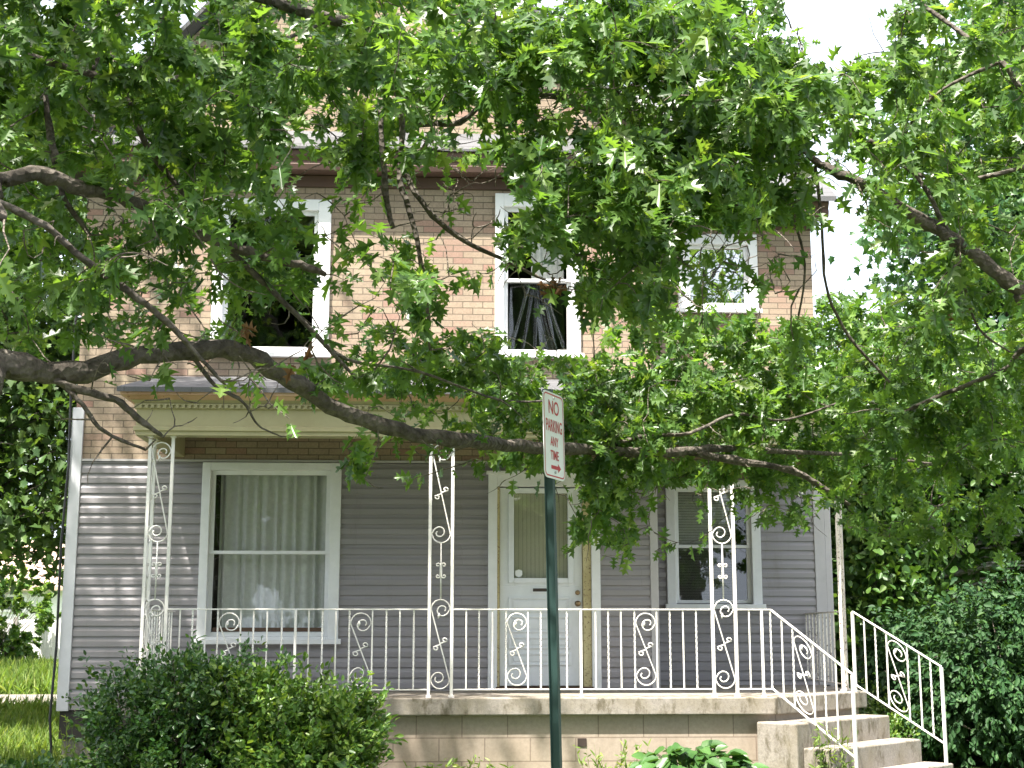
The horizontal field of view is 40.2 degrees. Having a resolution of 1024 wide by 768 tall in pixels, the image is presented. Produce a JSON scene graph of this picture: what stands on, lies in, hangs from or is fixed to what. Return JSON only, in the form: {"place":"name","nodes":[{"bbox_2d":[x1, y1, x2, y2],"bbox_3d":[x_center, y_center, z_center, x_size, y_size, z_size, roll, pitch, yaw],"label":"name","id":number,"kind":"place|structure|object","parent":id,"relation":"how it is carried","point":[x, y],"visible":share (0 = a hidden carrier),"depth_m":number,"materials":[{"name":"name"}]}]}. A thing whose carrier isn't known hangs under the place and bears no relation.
{"place":"outdoors","nodes":[
{"label":"outdoors","id":0,"kind":"place"},
{"bbox_2d":[0,694,56,703],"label":"driveway","id":1,"kind":"structure","parent":0,"point":[32,696],"depth_m":29.59,"materials":[{"name":"concrete"}]},
{"bbox_2d":[0,540,64,642],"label":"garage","id":2,"kind":"structure","parent":0,"point":[26,595],"depth_m":50.63,"materials":[{"name":"white"}]},
{"bbox_2d":[0,594,27,611],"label":"window","id":3,"kind":"structure","parent":2,"relation":"in","point":[25,596],"depth_m":50.53,"materials":[{"name":"white"}]},
{"bbox_2d":[297,751,353,767],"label":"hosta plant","id":4,"kind":"object","parent":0,"point":[341,764],"visible":0.56,"depth_m":10.49,"materials":[{"name":"green plant"}]},
{"bbox_2d":[0,0,1004,538],"label":"sky","id":5,"kind":"structure","parent":0,"point":[846,24],"materials":[{"name":"white"}]},
{"bbox_2d":[4,647,1023,767],"bbox_3d":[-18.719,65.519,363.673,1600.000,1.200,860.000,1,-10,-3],"label":"ground","id":6,"kind":"structure","parent":0,"point":[973,766],"depth_m":14.39,"materials":[{"name":"green plant"}]},
{"bbox_2d":[0,430,34,569],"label":"shade tree","id":7,"kind":"object","parent":6,"relation":"on","point":[12,558],"visible":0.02,"depth_m":37.33,"materials":[{"name":"green plant"}]},
{"bbox_2d":[0,564,60,660],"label":"bush","id":8,"kind":"object","parent":6,"relation":"on","point":[14,641],"visible":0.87,"depth_m":40.98,"materials":[{"name":"green plant"}]},
{"bbox_2d":[0,617,60,658],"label":"picket fence","id":9,"kind":"object","parent":6,"relation":"on","point":[48,641],"visible":0.11,"depth_m":42.63,"materials":[{"name":"white wood"}]},
{"bbox_2d":[0,652,88,767],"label":"grass","id":10,"kind":"structure","parent":6,"relation":"on","point":[24,730],"depth_m":21.33,"materials":[{"name":"green plant"}]},
{"bbox_2d":[0,0,91,597],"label":"shade tree","id":11,"kind":"object","parent":6,"relation":"on","point":[38,446],"visible":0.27,"depth_m":18.51,"materials":[{"name":"green plant"}]},
{"bbox_2d":[0,749,97,767],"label":"ground ivy","id":12,"kind":"object","parent":6,"relation":"on","point":[45,762],"visible":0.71,"depth_m":11.73,"materials":[{"name":"green plant"}]},
{"bbox_2d":[53,715,101,761],"bbox_3d":[-4.133,3.450,13.400,0.504,0.586,0.287,1,-10,-3],"label":"weed clump","id":13,"kind":"object","parent":6,"relation":"on","point":[72,750],"visible":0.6,"depth_m":13.37,"materials":[{"name":"green plant"}]},
{"bbox_2d":[61,630,297,767],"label":"bush","id":14,"kind":"object","parent":6,"relation":"on","point":[150,742],"visible":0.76,"depth_m":10.84,"materials":[{"name":"green plant"}]},
{"bbox_2d":[179,645,407,767],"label":"bush","id":15,"kind":"object","parent":6,"relation":"on","point":[298,708],"visible":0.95,"depth_m":10.75,"materials":[{"name":"green plant"}]},
{"bbox_2d":[48,0,866,767],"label":"house","id":16,"kind":"structure","parent":6,"relation":"on","point":[212,508],"depth_m":14.21,"materials":[{"name":"brick"}]},
{"bbox_2d":[147,609,175,674],"bbox_3d":[-3.326,2.501,13.241,0.026,0.717,1.290,1,-10,-3],"label":"porch railing","id":17,"kind":"object","parent":16,"relation":"attached to","point":[162,628],"visible":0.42,"depth_m":13.16,"materials":[{"name":"white metal"}]},
{"bbox_2d":[194,462,341,643],"bbox_3d":[-2.441,1.711,14.178,1.461,1.817,0.309,1,-10,-3],"label":"window","id":18,"kind":"structure","parent":16,"relation":"in","point":[279,541],"depth_m":14.25,"materials":[{"name":"glass"}]},
{"bbox_2d":[210,198,331,357],"bbox_3d":[-2.508,-1.102,14.613,1.272,1.697,0.190,1,-10,-3],"label":"window","id":19,"kind":"structure","parent":16,"relation":"in","point":[315,209],"depth_m":14.58,"materials":[{"name":"white paint"}]},
{"bbox_2d":[168,608,427,690],"bbox_3d":[-1.910,2.393,12.453,2.308,0.780,0.042,1,-10,-3],"label":"porch railing","id":20,"kind":"object","parent":16,"relation":"on","point":[295,630],"visible":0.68,"depth_m":12.47,"materials":[{"name":"white metal"}]},
{"bbox_2d":[495,193,583,358],"bbox_3d":[0.266,-1.125,14.822,0.958,1.782,0.314,1,-10,-3],"label":"window","id":21,"kind":"structure","parent":16,"relation":"in","point":[504,200],"depth_m":14.73,"materials":[{"name":"white paint"}]},
{"bbox_2d":[500,488,582,685],"bbox_3d":[0.296,2.046,14.209,0.840,1.990,0.130,1,-10,-3],"label":"door","id":22,"kind":"structure","parent":16,"relation":"in","point":[523,583],"depth_m":14.22,"materials":[{"name":"paint"}]},
{"bbox_2d":[453,609,712,696],"bbox_3d":[0.639,2.415,12.580,2.332,0.780,0.042,1,-10,-3],"label":"porch railing","id":23,"kind":"object","parent":16,"relation":"on","point":[581,689],"visible":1,"depth_m":12.58,"materials":[{"name":"white metal"}]},
{"bbox_2d":[665,479,765,608],"bbox_3d":[2.247,1.798,15.708,1.121,1.437,0.274,1,-10,-3],"label":"window","id":24,"kind":"structure","parent":16,"relation":"in","point":[676,565],"depth_m":15.75,"materials":[{"name":"white paint"}]},
{"bbox_2d":[676,234,761,313],"bbox_3d":[2.374,-1.269,16.216,0.995,0.943,0.190,1,-10,-3],"label":"window","id":25,"kind":"structure","parent":16,"relation":"in","point":[742,301],"depth_m":16.21,"materials":[{"name":"white paint"}]},
{"bbox_2d":[737,609,772,696],"bbox_3d":[2.197,2.429,12.658,0.314,0.780,0.042,1,-10,-3],"label":"porch railing","id":26,"kind":"object","parent":16,"relation":"on","point":[763,688],"visible":1,"depth_m":12.65,"materials":[{"name":"white metal"}]},
{"bbox_2d":[804,611,840,683],"bbox_3d":[3.261,2.766,14.738,0.026,0.717,1.502,0,-10,0],"label":"porch railing","id":27,"kind":"object","parent":16,"relation":"attached to","point":[817,679],"visible":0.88,"depth_m":14.78,"materials":[{"name":"white metal"}]},
{"bbox_2d":[403,755,513,767],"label":"weed clump","id":28,"kind":"object","parent":6,"relation":"on","point":[455,764],"visible":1,"depth_m":11.94,"materials":[{"name":"green plant"}]},
{"bbox_2d":[0,0,1023,574],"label":"oak tree","id":29,"kind":"object","parent":6,"relation":"on","point":[640,198],"visible":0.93,"depth_m":6.53,"materials":[{"name":"green plant"}]},
{"bbox_2d":[542,389,564,767],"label":"parking sign","id":30,"kind":"object","parent":6,"relation":"on","point":[553,437],"visible":1,"depth_m":7.45,"materials":[{"name":"green metal"}]},
{"bbox_2d":[573,739,653,767],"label":"weed clump","id":31,"kind":"object","parent":6,"relation":"on","point":[623,758],"visible":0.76,"depth_m":12.04,"materials":[{"name":"green plant"}]},
{"bbox_2d":[629,740,768,767],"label":"hosta plant","id":32,"kind":"object","parent":6,"relation":"on","point":[704,755],"visible":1,"depth_m":11.62,"materials":[{"name":"green plant"}]},
{"bbox_2d":[808,720,858,767],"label":"weed clump","id":33,"kind":"object","parent":6,"relation":"on","point":[822,756],"visible":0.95,"depth_m":12.06,"materials":[{"name":"green plant"}]},
{"bbox_2d":[757,714,952,767],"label":"porch steps","id":34,"kind":"structure","parent":6,"relation":"on","point":[785,743],"depth_m":12.47,"materials":[{"name":"concrete"}]},
{"bbox_2d":[770,609,857,767],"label":"stair railing","id":35,"kind":"object","parent":34,"relation":"on","point":[855,747],"visible":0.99,"depth_m":12.31,"materials":[{"name":"white metal"}]},
{"bbox_2d":[851,611,947,763],"bbox_3d":[3.691,2.947,13.377,0.948,1.545,0.048,-9,-13,41],"label":"stair railing","id":36,"kind":"object","parent":34,"relation":"on","point":[944,741],"visible":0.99,"depth_m":13.37,"materials":[{"name":"white metal"}]},
{"bbox_2d":[728,0,1023,569],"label":"oak tree","id":37,"kind":"object","parent":6,"relation":"on","point":[970,102],"visible":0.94,"depth_m":7.80,"materials":[{"name":"green plant"}]},
{"bbox_2d":[857,678,939,752],"bbox_3d":[3.929,3.574,14.745,1.209,0.932,1.218,8,-13,-37],"label":"bush","id":38,"kind":"object","parent":6,"relation":"on","point":[896,724],"visible":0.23,"depth_m":14.63,"materials":[{"name":"green plant"}]},
{"bbox_2d":[828,504,1006,689],"bbox_3d":[8.955,3.082,28.387,14.638,8.805,6.196,1,-10,-3],"label":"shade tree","id":39,"kind":"object","parent":6,"relation":"on","point":[853,605],"visible":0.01,"depth_m":27.10,"materials":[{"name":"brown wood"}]},
{"bbox_2d":[815,319,1023,711],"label":"tree","id":40,"kind":"object","parent":6,"relation":"on","point":[884,584],"visible":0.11,"depth_m":17.28,"materials":[{"name":"green plant"}]},
{"bbox_2d":[827,0,1023,346],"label":"shade tree","id":41,"kind":"object","parent":6,"relation":"on","point":[929,239],"visible":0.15,"depth_m":24.90,"materials":[{"name":"green plant"}]},
{"bbox_2d":[839,554,1023,767],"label":"yew shrub","id":42,"kind":"object","parent":6,"relation":"on","point":[984,700],"visible":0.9,"depth_m":14.39,"materials":[{"name":"green plant"}]},
{"bbox_2d":[863,318,1020,637],"bbox_3d":[8.706,1.877,21.368,9.284,6.862,5.641,1,-10,-3],"label":"shade tree","id":43,"kind":"object","parent":6,"relation":"on","point":[990,322],"visible":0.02,"depth_m":20.84,"materials":[{"name":"green plant"}]}
]}

